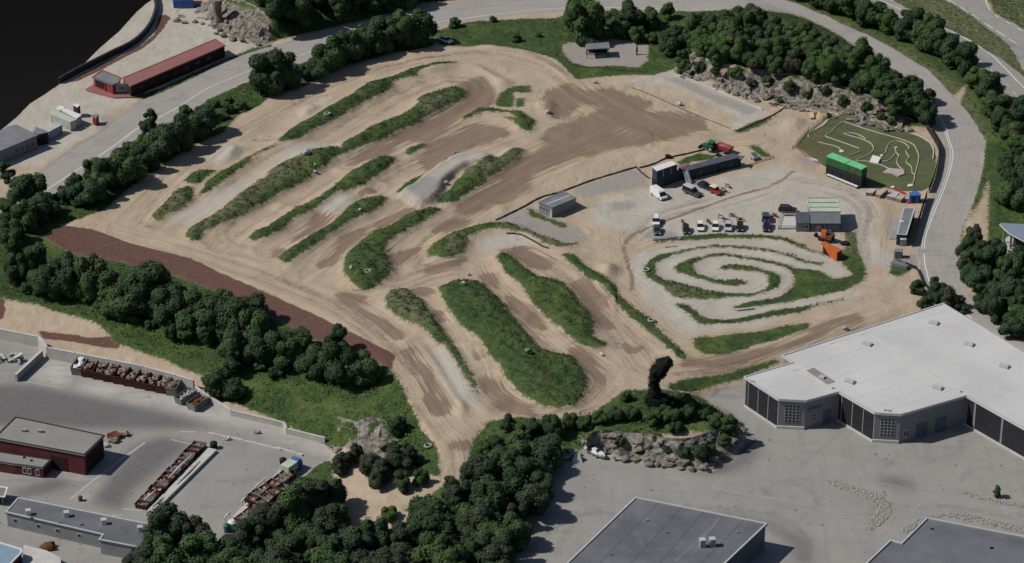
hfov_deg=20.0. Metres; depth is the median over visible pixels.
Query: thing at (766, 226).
parked car
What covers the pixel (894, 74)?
broadleaf tree
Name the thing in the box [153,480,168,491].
scrap bin
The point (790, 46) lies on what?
broadleaf tree
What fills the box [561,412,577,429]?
bush
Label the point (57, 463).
door
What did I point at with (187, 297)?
broadleaf tree
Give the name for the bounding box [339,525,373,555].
broadleaf tree
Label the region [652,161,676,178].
stacked container
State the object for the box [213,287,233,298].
broadleaf tree
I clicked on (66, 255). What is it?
broadleaf tree
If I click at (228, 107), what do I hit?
bush
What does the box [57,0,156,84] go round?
curved bank wall
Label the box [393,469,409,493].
broadleaf tree
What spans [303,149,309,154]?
marker block
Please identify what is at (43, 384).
yard marking
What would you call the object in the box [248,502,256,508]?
scrap bin
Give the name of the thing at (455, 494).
broadleaf tree
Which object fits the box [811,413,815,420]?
window
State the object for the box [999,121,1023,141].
broadleaf tree
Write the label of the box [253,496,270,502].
scrap bin
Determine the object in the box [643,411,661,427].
bush
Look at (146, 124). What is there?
slender tree
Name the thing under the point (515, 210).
track edge
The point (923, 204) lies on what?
fence
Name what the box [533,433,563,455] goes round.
broadleaf tree
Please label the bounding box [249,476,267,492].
pipe rail
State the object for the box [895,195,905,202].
covered box
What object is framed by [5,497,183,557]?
long shed
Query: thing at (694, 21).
broadleaf tree
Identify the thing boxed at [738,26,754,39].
broadleaf tree
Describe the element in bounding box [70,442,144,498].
yard marking
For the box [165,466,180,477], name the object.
scrap bin
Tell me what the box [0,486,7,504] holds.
canopy
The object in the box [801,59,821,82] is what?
broadleaf tree
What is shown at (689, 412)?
bush
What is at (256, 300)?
broadleaf tree
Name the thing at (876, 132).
track kerb
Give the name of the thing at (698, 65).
bush
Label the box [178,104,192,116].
bush
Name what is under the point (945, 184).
road marking
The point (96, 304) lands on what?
bush
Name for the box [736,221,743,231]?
parked car
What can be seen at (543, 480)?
broadleaf tree
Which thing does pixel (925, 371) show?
warehouse
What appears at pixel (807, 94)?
bush
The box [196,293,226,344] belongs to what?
broadleaf tree
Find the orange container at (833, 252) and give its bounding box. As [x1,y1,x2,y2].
[820,241,841,260]
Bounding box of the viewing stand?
[826,153,866,187]
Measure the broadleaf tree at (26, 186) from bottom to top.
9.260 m
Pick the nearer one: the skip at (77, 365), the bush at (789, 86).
the skip at (77, 365)
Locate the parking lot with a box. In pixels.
[515,383,1023,562]
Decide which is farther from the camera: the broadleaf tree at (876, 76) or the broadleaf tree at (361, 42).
the broadleaf tree at (361, 42)
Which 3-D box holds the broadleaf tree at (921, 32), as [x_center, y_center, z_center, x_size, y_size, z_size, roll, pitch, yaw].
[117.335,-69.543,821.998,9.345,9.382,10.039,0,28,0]
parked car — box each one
[439,35,453,43]
[651,213,659,226]
[653,224,661,234]
[682,223,690,233]
[696,220,704,230]
[697,180,709,190]
[711,220,719,230]
[724,220,732,231]
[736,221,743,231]
[762,212,769,221]
[762,219,770,231]
[778,204,796,212]
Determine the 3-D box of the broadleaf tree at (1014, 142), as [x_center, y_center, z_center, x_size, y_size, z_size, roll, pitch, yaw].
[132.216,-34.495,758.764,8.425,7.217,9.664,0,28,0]
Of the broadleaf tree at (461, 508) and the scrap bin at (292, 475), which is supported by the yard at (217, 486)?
the scrap bin at (292, 475)
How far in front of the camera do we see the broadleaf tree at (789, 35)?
808.68 m
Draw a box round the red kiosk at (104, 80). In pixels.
[92,70,121,93]
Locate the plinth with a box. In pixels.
[85,85,133,98]
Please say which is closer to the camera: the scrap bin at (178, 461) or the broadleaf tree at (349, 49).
the scrap bin at (178, 461)
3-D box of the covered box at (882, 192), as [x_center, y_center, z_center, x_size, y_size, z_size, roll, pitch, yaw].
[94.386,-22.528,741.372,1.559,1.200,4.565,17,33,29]
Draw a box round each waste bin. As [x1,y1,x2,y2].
[210,441,216,448]
[223,523,229,532]
[279,457,286,464]
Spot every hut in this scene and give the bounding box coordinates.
[33,127,48,145]
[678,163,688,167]
[818,108,827,118]
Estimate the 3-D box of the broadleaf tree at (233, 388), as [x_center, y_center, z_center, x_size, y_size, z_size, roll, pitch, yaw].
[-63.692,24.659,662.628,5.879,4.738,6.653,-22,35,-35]
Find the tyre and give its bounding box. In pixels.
[424,443,431,447]
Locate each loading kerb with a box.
[146,448,216,513]
[226,470,280,522]
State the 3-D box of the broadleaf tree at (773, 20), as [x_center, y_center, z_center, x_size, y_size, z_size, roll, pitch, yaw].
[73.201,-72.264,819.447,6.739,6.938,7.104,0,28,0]
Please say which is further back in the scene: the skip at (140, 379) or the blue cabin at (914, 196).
the blue cabin at (914, 196)
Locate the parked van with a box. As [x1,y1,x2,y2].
[650,184,667,200]
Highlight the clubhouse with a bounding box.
[807,198,840,232]
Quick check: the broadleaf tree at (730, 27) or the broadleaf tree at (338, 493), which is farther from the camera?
the broadleaf tree at (730, 27)
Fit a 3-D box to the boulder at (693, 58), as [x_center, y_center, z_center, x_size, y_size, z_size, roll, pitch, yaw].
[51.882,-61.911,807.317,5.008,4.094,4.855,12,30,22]
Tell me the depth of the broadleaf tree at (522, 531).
599.74 m
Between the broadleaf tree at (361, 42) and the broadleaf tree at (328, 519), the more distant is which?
the broadleaf tree at (361, 42)
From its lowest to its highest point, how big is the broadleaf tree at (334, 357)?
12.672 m
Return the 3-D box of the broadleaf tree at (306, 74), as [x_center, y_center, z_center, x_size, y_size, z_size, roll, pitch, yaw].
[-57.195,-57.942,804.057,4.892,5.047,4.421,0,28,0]
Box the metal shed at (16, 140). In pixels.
[0,124,37,161]
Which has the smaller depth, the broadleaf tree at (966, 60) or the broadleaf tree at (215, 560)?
the broadleaf tree at (215, 560)
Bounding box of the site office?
[538,190,576,217]
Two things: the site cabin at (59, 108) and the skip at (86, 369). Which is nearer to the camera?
the skip at (86, 369)
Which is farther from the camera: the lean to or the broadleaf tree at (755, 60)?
the broadleaf tree at (755, 60)
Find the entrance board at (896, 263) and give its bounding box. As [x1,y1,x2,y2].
[891,259,908,269]
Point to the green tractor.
(710, 145)
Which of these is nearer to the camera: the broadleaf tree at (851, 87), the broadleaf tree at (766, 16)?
the broadleaf tree at (851, 87)
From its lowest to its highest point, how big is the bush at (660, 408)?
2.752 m
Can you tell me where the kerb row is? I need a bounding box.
[208,432,302,455]
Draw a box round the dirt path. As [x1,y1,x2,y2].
[340,468,460,528]
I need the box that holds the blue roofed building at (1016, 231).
[999,223,1023,248]
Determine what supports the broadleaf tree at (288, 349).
on the ground at (628, 228)
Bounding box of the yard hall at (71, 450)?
[0,416,104,474]
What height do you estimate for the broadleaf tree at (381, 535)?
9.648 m
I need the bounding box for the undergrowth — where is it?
[0,0,1023,487]
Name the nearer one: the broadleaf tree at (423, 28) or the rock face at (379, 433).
the rock face at (379, 433)
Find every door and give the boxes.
[50,126,61,139]
[51,455,67,471]
[77,116,81,126]
[822,409,831,424]
[837,251,841,259]
[915,421,927,438]
[935,416,946,432]
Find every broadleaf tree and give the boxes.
[0,197,16,220]
[0,218,23,243]
[0,231,23,253]
[2,253,28,283]
[6,172,47,200]
[10,199,40,232]
[23,241,46,269]
[26,269,43,293]
[27,190,60,222]
[35,258,62,299]
[52,258,78,298]
[54,250,73,263]
[57,177,82,206]
[73,252,107,301]
[74,178,106,205]
[82,156,98,177]
[89,171,106,193]
[91,157,117,189]
[95,269,127,302]
[99,285,134,318]
[110,149,147,184]
[119,273,139,296]
[121,538,154,562]
[122,281,158,316]
[124,140,147,154]
[129,144,160,170]
[133,260,172,288]
[141,500,188,546]
[144,122,178,159]
[148,286,185,324]
[150,533,184,562]
[160,552,201,562]
[163,319,178,342]
[164,281,197,305]
[165,113,193,153]
[172,304,208,341]
[178,529,218,562]
[180,514,211,539]
[186,113,209,139]
[187,288,209,310]
[193,104,223,135]
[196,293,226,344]
[200,367,231,398]
[207,557,221,562]
[209,551,220,558]
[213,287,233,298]
[215,294,256,342]
[215,533,231,552]
[216,328,251,364]
[218,547,256,562]
[221,377,245,398]
[223,529,262,557]
[234,516,264,548]
[237,308,270,334]
[240,291,269,313]
[243,328,276,365]
[246,500,285,546]
[248,51,284,96]
[248,548,265,562]
[254,0,266,5]
[262,528,287,550]
[264,0,291,18]
[264,330,295,355]
[264,545,290,557]
[265,47,301,89]
[265,546,302,562]
[272,482,312,533]
[273,332,309,369]
[283,0,312,27]
[284,475,318,491]
[284,530,315,562]
[288,521,324,547]
[291,325,312,342]
[293,343,321,372]
[298,62,310,80]
[301,351,324,379]
[301,479,329,522]
[304,533,328,562]
[305,55,327,78]
[310,550,351,562]
[311,36,343,71]
[311,502,347,535]
[312,0,329,8]
[317,339,355,385]
[319,533,345,554]
[322,322,346,345]
[325,30,355,66]
[326,0,351,21]
[326,477,347,504]
[330,457,348,475]
[332,451,353,467]
[337,503,351,525]
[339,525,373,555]
[340,349,381,386]
[347,29,371,60]
[349,442,363,463]
[350,0,367,11]
[350,546,389,562]
[355,22,385,56]
[358,452,380,473]
[358,515,390,551]
[359,547,395,562]
[360,0,387,11]
[367,466,385,488]
[369,15,397,54]
[372,456,393,482]
[381,0,401,10]
[385,445,412,470]
[386,415,406,436]
[386,440,400,450]
[387,520,408,546]
[388,9,412,46]
[390,541,415,560]
[391,553,414,562]
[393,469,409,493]
[400,441,422,464]
[401,0,418,9]
[402,8,438,47]
[402,504,444,547]
[406,494,453,522]
[410,530,447,562]
[412,467,429,486]
[428,521,458,548]
[432,543,469,562]
[443,480,469,512]
[443,513,456,530]
[452,501,471,516]
[454,515,470,533]
[455,524,477,544]
[459,453,497,487]
[464,535,490,562]
[466,504,503,528]
[468,473,497,505]
[474,480,509,514]
[474,518,511,544]
[475,543,511,562]
[487,450,513,479]
[488,445,519,461]
[490,528,516,562]
[498,466,528,502]
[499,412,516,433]
[503,502,527,521]
[503,512,533,552]
[506,429,538,457]
[510,422,532,440]
[513,455,541,482]
[513,483,549,515]
[526,443,563,475]
[529,470,554,499]
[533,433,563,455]
[540,413,562,435]
[562,0,604,45]
[604,8,617,28]
[615,0,644,26]
[642,5,660,29]
[658,24,686,56]
[659,1,674,20]
[674,48,691,62]
[677,29,690,47]
[682,12,706,34]
[687,26,711,47]
[693,12,705,19]
[694,32,719,51]
[701,11,716,21]
[704,15,717,31]
[706,45,729,66]
[708,22,723,35]
[709,19,738,39]
[711,35,734,58]
[716,11,734,20]
[717,16,740,26]
[718,9,734,16]
[728,8,742,26]
[729,36,754,64]
[731,30,750,46]
[734,2,757,25]
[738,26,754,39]
[742,48,769,69]
[743,5,768,19]
[743,6,763,28]
[751,29,772,41]
[751,40,759,52]
[752,25,763,34]
[755,39,771,50]
[759,35,786,56]
[760,15,782,31]
[763,55,784,74]
[767,24,782,36]
[781,22,796,33]
[781,30,796,47]
[782,43,803,61]
[782,48,802,73]
[791,35,814,52]
[793,20,812,35]
[800,31,813,37]
[800,40,822,60]
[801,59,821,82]
[805,49,823,60]
[806,0,819,6]
[808,28,820,39]
[815,37,830,49]
[817,46,838,82]
[819,0,841,13]
[822,34,838,46]
[827,44,840,52]
[830,58,855,85]
[837,0,859,17]
[837,44,855,58]
[837,55,845,60]
[848,36,874,69]
[848,77,866,92]
[852,69,868,88]
[855,0,887,26]
[856,64,865,73]
[859,64,892,92]
[862,69,885,81]
[864,52,890,71]
[870,77,904,99]
[876,8,898,34]
[881,78,908,100]
[882,67,900,78]
[884,93,903,116]
[893,16,916,40]
[894,83,928,115]
[900,7,925,19]
[908,74,923,88]
[909,279,925,293]
[910,19,942,51]
[911,95,936,117]
[916,98,937,125]
[916,294,933,308]
[922,12,945,30]
[924,28,959,57]
[925,88,936,98]
[927,280,946,303]
[929,276,938,284]
[938,285,965,309]
[940,35,970,66]
[954,41,978,76]
[955,236,986,257]
[956,250,976,269]
[959,262,979,281]
[962,65,991,87]
[963,223,982,239]
[964,268,994,294]
[969,244,997,270]
[972,294,990,310]
[975,71,1003,98]
[980,89,1012,116]
[980,290,1006,323]
[984,276,1010,296]
[990,105,1022,130]
[990,237,1007,257]
[992,181,1014,206]
[993,256,1023,281]
[996,149,1021,176]
[997,312,1023,338]
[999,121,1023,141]
[1000,134,1023,154]
[1000,165,1023,192]
[1000,278,1023,308]
[1003,245,1023,271]
[1004,286,1023,311]
[1007,304,1023,321]
[1010,175,1023,209]
[1011,94,1023,122]
[1014,153,1023,168]
[1015,278,1023,285]
[1018,135,1023,152]
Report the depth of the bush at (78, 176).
745.97 m
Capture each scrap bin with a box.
[134,499,150,509]
[139,494,154,505]
[144,490,159,500]
[147,484,163,495]
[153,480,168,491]
[156,476,172,486]
[161,471,176,482]
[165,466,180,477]
[171,463,185,473]
[174,458,189,468]
[178,452,193,464]
[183,448,197,459]
[187,444,202,455]
[191,440,206,450]
[236,512,247,518]
[244,492,260,503]
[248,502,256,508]
[251,487,267,495]
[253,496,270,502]
[258,483,274,491]
[259,491,276,502]
[265,478,282,486]
[265,485,282,498]
[273,473,289,483]
[273,482,288,491]
[279,470,296,481]
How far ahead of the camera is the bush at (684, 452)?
630.18 m
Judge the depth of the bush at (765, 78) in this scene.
795.59 m
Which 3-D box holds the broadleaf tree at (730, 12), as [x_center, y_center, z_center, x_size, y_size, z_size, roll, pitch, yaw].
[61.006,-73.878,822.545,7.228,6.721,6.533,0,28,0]
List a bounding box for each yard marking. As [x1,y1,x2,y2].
[22,381,66,388]
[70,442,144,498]
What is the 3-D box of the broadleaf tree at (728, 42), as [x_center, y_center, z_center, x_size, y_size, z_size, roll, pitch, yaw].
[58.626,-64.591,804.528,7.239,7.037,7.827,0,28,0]
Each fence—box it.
[746,155,773,166]
[792,112,828,148]
[906,262,927,289]
[912,190,927,246]
[926,123,939,190]
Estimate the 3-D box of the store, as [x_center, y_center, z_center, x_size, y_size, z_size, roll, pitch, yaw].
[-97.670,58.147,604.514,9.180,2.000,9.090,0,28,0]
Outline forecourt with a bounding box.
[1002,236,1013,252]
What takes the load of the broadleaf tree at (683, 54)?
on the ground at (628, 228)
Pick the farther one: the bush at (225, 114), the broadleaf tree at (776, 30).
the broadleaf tree at (776, 30)
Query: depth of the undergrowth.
662.72 m
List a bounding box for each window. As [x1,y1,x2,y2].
[658,165,675,177]
[784,404,799,422]
[808,404,821,410]
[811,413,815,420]
[880,418,894,436]
[903,429,908,437]
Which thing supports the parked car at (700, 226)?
on the ground at (628, 228)
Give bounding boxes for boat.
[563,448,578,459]
[584,446,604,458]
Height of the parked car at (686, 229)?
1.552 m
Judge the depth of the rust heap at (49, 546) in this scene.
608.77 m
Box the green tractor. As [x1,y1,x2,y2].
[698,140,716,152]
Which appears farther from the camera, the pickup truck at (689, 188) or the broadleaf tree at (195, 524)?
the pickup truck at (689, 188)
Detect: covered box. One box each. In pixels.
[865,189,875,195]
[875,188,887,197]
[886,191,899,200]
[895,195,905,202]
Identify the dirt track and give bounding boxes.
[109,45,918,439]
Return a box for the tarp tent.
[571,453,582,462]
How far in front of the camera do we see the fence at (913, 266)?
704.62 m
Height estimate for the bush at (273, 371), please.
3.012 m
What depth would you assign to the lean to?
722.93 m
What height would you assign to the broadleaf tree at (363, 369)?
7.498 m
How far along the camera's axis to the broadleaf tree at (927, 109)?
774.71 m
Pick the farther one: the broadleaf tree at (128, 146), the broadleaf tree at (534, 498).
the broadleaf tree at (128, 146)
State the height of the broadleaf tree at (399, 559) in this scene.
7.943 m
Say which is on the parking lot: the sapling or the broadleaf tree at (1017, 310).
the sapling
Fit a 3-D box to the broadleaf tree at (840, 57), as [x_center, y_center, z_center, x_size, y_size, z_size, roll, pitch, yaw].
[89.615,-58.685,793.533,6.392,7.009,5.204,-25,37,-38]
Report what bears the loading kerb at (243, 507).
on the yard at (217, 486)
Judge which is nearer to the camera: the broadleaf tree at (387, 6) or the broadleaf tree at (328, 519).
the broadleaf tree at (328, 519)
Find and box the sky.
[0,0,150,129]
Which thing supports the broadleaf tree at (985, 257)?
on the ground at (628, 228)
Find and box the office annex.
[0,451,51,477]
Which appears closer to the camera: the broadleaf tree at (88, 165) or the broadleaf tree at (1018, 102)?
the broadleaf tree at (88, 165)
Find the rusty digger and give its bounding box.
[813,226,834,242]
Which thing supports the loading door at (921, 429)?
in the warehouse at (925, 371)
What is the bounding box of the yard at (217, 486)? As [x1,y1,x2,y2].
[0,340,333,562]
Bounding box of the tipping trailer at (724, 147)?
[715,142,733,153]
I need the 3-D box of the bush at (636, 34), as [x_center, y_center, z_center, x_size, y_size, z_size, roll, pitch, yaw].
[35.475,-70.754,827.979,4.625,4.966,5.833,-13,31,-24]
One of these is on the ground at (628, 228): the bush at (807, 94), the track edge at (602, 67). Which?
the track edge at (602, 67)
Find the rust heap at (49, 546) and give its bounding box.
[39,541,55,551]
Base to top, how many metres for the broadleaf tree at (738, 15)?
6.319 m
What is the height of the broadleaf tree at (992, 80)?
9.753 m
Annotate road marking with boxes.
[44,7,676,191]
[48,107,178,189]
[880,0,1023,87]
[922,115,950,244]
[924,112,952,248]
[948,0,1016,43]
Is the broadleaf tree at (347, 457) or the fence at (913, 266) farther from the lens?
the fence at (913, 266)
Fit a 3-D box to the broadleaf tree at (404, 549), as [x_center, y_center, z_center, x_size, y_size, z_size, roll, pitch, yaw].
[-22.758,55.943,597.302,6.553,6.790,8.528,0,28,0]
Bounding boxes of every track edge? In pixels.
[495,166,636,219]
[506,232,548,248]
[564,58,646,71]
[636,167,649,178]
[639,149,703,167]
[673,73,762,109]
[736,102,788,131]
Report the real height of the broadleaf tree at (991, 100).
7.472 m
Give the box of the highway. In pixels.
[871,0,1023,121]
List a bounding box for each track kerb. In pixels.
[795,146,819,163]
[808,113,841,136]
[825,121,918,183]
[843,132,887,167]
[882,140,913,174]
[912,132,934,159]
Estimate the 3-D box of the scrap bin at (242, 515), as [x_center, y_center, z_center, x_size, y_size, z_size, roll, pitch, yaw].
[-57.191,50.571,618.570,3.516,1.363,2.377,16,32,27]
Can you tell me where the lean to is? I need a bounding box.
[795,212,809,231]
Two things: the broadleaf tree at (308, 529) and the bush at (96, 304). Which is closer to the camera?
the broadleaf tree at (308, 529)
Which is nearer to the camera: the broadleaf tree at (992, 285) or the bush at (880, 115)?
the broadleaf tree at (992, 285)
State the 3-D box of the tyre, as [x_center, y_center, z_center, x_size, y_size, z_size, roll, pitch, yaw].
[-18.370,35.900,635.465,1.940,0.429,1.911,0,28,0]
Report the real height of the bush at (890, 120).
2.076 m
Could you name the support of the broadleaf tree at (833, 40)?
on the ground at (628, 228)
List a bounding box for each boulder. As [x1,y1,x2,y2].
[525,348,532,353]
[664,452,678,461]
[674,457,688,466]
[689,52,706,64]
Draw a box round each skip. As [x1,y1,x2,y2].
[70,356,87,375]
[80,359,96,377]
[91,361,108,379]
[101,363,118,382]
[111,365,129,384]
[122,367,140,386]
[133,370,149,388]
[143,372,159,391]
[154,375,169,393]
[164,377,180,395]
[174,387,196,404]
[186,393,208,411]
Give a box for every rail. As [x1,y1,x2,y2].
[144,490,155,502]
[168,454,191,479]
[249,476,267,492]
[653,236,681,240]
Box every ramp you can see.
[869,155,880,163]
[882,168,904,176]
[889,222,898,239]
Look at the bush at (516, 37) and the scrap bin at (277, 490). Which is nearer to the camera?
the scrap bin at (277, 490)
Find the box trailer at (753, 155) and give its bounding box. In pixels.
[749,152,758,159]
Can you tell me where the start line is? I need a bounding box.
[631,87,728,127]
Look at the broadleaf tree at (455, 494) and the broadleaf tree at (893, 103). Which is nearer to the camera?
the broadleaf tree at (455, 494)
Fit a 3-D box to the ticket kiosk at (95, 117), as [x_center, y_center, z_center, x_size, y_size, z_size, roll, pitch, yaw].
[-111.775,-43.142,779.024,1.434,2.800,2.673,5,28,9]
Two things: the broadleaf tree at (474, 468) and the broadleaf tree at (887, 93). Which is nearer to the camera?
the broadleaf tree at (474, 468)
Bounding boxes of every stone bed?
[825,480,890,529]
[899,512,1023,533]
[960,491,1023,507]
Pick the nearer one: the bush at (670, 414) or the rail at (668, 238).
the bush at (670, 414)
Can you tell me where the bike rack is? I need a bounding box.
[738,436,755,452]
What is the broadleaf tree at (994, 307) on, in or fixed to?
on the ground at (628, 228)
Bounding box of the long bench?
[826,174,857,188]
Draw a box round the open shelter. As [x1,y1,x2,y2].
[585,42,609,57]
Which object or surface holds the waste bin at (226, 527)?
on the yard at (217, 486)
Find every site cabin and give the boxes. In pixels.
[43,122,62,140]
[50,110,76,130]
[56,105,63,112]
[61,109,81,127]
[73,103,80,113]
[172,0,193,8]
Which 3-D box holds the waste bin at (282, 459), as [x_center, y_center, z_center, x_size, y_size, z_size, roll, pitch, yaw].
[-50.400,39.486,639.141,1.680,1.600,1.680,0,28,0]
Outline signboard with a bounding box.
[116,83,126,93]
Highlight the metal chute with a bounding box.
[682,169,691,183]
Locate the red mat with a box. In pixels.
[891,188,905,194]
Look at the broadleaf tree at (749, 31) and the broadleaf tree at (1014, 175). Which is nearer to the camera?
the broadleaf tree at (1014, 175)
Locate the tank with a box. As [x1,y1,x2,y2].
[228,519,236,530]
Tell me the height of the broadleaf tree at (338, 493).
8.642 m
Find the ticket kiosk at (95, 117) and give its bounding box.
[92,114,98,125]
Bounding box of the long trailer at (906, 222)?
[896,208,914,244]
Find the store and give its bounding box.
[22,545,60,562]
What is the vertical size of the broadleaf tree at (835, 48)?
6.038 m
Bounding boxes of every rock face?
[173,0,270,46]
[330,416,400,452]
[578,427,748,471]
[675,58,914,132]
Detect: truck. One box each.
[280,456,302,472]
[682,182,701,197]
[709,183,722,195]
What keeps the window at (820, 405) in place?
in the warehouse at (925, 371)
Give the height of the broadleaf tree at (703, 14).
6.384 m
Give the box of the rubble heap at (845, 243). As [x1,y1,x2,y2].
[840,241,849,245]
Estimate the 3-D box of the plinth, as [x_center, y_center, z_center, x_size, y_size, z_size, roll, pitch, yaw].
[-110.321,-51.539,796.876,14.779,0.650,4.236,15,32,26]
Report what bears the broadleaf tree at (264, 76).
on the ground at (628, 228)
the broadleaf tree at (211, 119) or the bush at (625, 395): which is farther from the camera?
the broadleaf tree at (211, 119)
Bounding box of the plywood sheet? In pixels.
[809,112,813,117]
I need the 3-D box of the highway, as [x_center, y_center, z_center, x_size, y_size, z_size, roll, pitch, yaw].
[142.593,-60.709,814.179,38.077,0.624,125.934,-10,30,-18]
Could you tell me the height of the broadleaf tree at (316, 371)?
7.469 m
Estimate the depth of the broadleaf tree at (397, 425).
639.36 m
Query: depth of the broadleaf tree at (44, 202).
726.14 m
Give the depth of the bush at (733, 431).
635.23 m
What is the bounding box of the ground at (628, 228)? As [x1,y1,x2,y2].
[0,0,1023,509]
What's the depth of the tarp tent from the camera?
632.31 m
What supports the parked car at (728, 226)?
on the ground at (628, 228)
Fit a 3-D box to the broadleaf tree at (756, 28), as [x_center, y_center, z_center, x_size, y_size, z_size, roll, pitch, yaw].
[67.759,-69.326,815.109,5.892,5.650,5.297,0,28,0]
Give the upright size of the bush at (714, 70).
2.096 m
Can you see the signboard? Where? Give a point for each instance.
(121, 87)
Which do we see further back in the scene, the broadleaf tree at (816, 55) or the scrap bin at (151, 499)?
the broadleaf tree at (816, 55)
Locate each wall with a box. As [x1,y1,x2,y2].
[0,328,194,388]
[15,350,42,381]
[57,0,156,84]
[194,386,325,442]
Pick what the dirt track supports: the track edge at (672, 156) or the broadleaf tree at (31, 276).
the track edge at (672, 156)
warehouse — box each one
[567,497,767,562]
[744,303,1023,458]
[866,517,1023,562]
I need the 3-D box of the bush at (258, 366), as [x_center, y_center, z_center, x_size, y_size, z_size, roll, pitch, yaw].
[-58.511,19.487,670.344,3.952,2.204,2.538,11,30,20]
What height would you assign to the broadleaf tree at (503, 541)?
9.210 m
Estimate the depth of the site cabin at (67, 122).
776.63 m
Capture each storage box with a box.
[894,248,902,258]
[900,238,906,245]
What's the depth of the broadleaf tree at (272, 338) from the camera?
668.73 m
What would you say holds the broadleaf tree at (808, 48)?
on the ground at (628, 228)
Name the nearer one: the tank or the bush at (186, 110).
the tank
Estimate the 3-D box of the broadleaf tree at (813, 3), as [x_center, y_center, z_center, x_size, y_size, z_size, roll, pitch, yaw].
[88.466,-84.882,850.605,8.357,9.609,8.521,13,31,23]
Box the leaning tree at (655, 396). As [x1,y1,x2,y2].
[643,355,684,410]
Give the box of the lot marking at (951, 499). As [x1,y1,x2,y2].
[877,482,1020,512]
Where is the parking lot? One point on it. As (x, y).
(572, 521)
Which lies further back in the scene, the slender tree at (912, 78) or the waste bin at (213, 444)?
the slender tree at (912, 78)
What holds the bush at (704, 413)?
on the ground at (628, 228)
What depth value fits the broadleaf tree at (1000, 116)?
772.65 m
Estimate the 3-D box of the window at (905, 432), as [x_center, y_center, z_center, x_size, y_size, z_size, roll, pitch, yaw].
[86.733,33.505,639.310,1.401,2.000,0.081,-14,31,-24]
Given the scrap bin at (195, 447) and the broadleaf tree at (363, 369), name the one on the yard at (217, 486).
the scrap bin at (195, 447)
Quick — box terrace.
[778,212,795,229]
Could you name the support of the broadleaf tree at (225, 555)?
on the ground at (628, 228)
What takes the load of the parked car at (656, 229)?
on the ground at (628, 228)
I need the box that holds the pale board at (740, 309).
[734,307,752,310]
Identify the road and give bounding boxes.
[0,0,1023,351]
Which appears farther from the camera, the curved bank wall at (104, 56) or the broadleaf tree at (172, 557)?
the curved bank wall at (104, 56)
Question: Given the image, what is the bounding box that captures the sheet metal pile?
[0,352,22,363]
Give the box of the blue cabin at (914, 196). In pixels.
[909,191,920,202]
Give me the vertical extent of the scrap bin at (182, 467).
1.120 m
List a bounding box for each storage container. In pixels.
[652,170,682,186]
[678,153,744,179]
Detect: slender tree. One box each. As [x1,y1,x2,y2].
[0,161,15,184]
[138,108,157,134]
[222,345,243,374]
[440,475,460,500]
[904,75,916,84]
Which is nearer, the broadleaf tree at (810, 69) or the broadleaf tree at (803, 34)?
the broadleaf tree at (810, 69)
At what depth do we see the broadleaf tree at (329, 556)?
591.39 m
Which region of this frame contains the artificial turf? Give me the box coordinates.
[797,110,937,190]
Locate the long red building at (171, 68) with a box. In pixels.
[122,39,225,96]
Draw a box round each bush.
[20,282,33,292]
[54,192,59,200]
[59,198,69,204]
[69,172,82,180]
[79,294,91,302]
[93,301,100,310]
[118,315,129,321]
[136,134,147,142]
[144,319,156,329]
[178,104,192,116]
[211,100,220,107]
[218,110,229,120]
[221,95,233,104]
[223,103,233,113]
[233,100,248,109]
[252,361,265,370]
[267,365,283,377]
[381,505,396,520]
[449,16,460,27]
[475,439,492,454]
[489,15,496,21]
[489,435,504,448]
[510,32,521,42]
[526,416,541,434]
[535,32,541,36]
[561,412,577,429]
[576,414,593,429]
[585,37,599,50]
[591,409,608,424]
[608,406,624,422]
[611,20,630,39]
[614,436,626,445]
[619,390,632,401]
[623,404,641,420]
[628,26,645,42]
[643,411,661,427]
[647,32,659,42]
[650,404,666,418]
[652,432,662,441]
[661,406,682,423]
[662,445,672,453]
[668,421,683,432]
[674,391,691,404]
[676,445,690,458]
[677,58,691,73]
[680,404,697,420]
[687,398,701,409]
[690,442,707,458]
[694,42,706,56]
[694,62,705,71]
[698,406,712,420]
[706,412,722,427]
[707,444,717,455]
[710,67,718,73]
[716,433,729,445]
[718,413,738,431]
[725,424,737,436]
[727,66,741,76]
[745,78,756,86]
[761,75,773,82]
[783,80,795,92]
[802,90,811,98]
[818,85,830,94]
[837,94,847,104]
[860,101,872,110]
[876,111,885,119]
[885,117,894,123]
[958,304,968,313]
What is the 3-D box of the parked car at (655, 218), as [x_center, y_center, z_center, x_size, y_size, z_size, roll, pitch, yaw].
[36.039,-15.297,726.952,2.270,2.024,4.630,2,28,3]
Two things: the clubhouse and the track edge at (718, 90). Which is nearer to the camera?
the clubhouse
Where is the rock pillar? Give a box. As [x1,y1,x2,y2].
[212,0,222,25]
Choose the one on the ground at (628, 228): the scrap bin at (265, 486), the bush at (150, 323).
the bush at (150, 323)
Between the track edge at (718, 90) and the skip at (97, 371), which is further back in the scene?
the track edge at (718, 90)
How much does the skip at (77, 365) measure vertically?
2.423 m
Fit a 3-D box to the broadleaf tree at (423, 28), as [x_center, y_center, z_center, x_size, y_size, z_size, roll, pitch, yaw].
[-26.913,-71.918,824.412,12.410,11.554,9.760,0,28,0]
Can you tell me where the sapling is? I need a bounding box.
[993,485,1000,497]
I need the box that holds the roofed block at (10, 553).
[0,542,22,562]
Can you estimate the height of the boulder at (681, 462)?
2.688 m
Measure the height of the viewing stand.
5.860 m
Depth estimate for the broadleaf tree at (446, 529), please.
598.23 m
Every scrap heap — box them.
[107,431,121,438]
[108,436,119,443]
[121,431,129,436]
[223,436,230,440]
[253,429,260,433]
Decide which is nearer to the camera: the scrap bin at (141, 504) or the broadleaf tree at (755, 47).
the scrap bin at (141, 504)

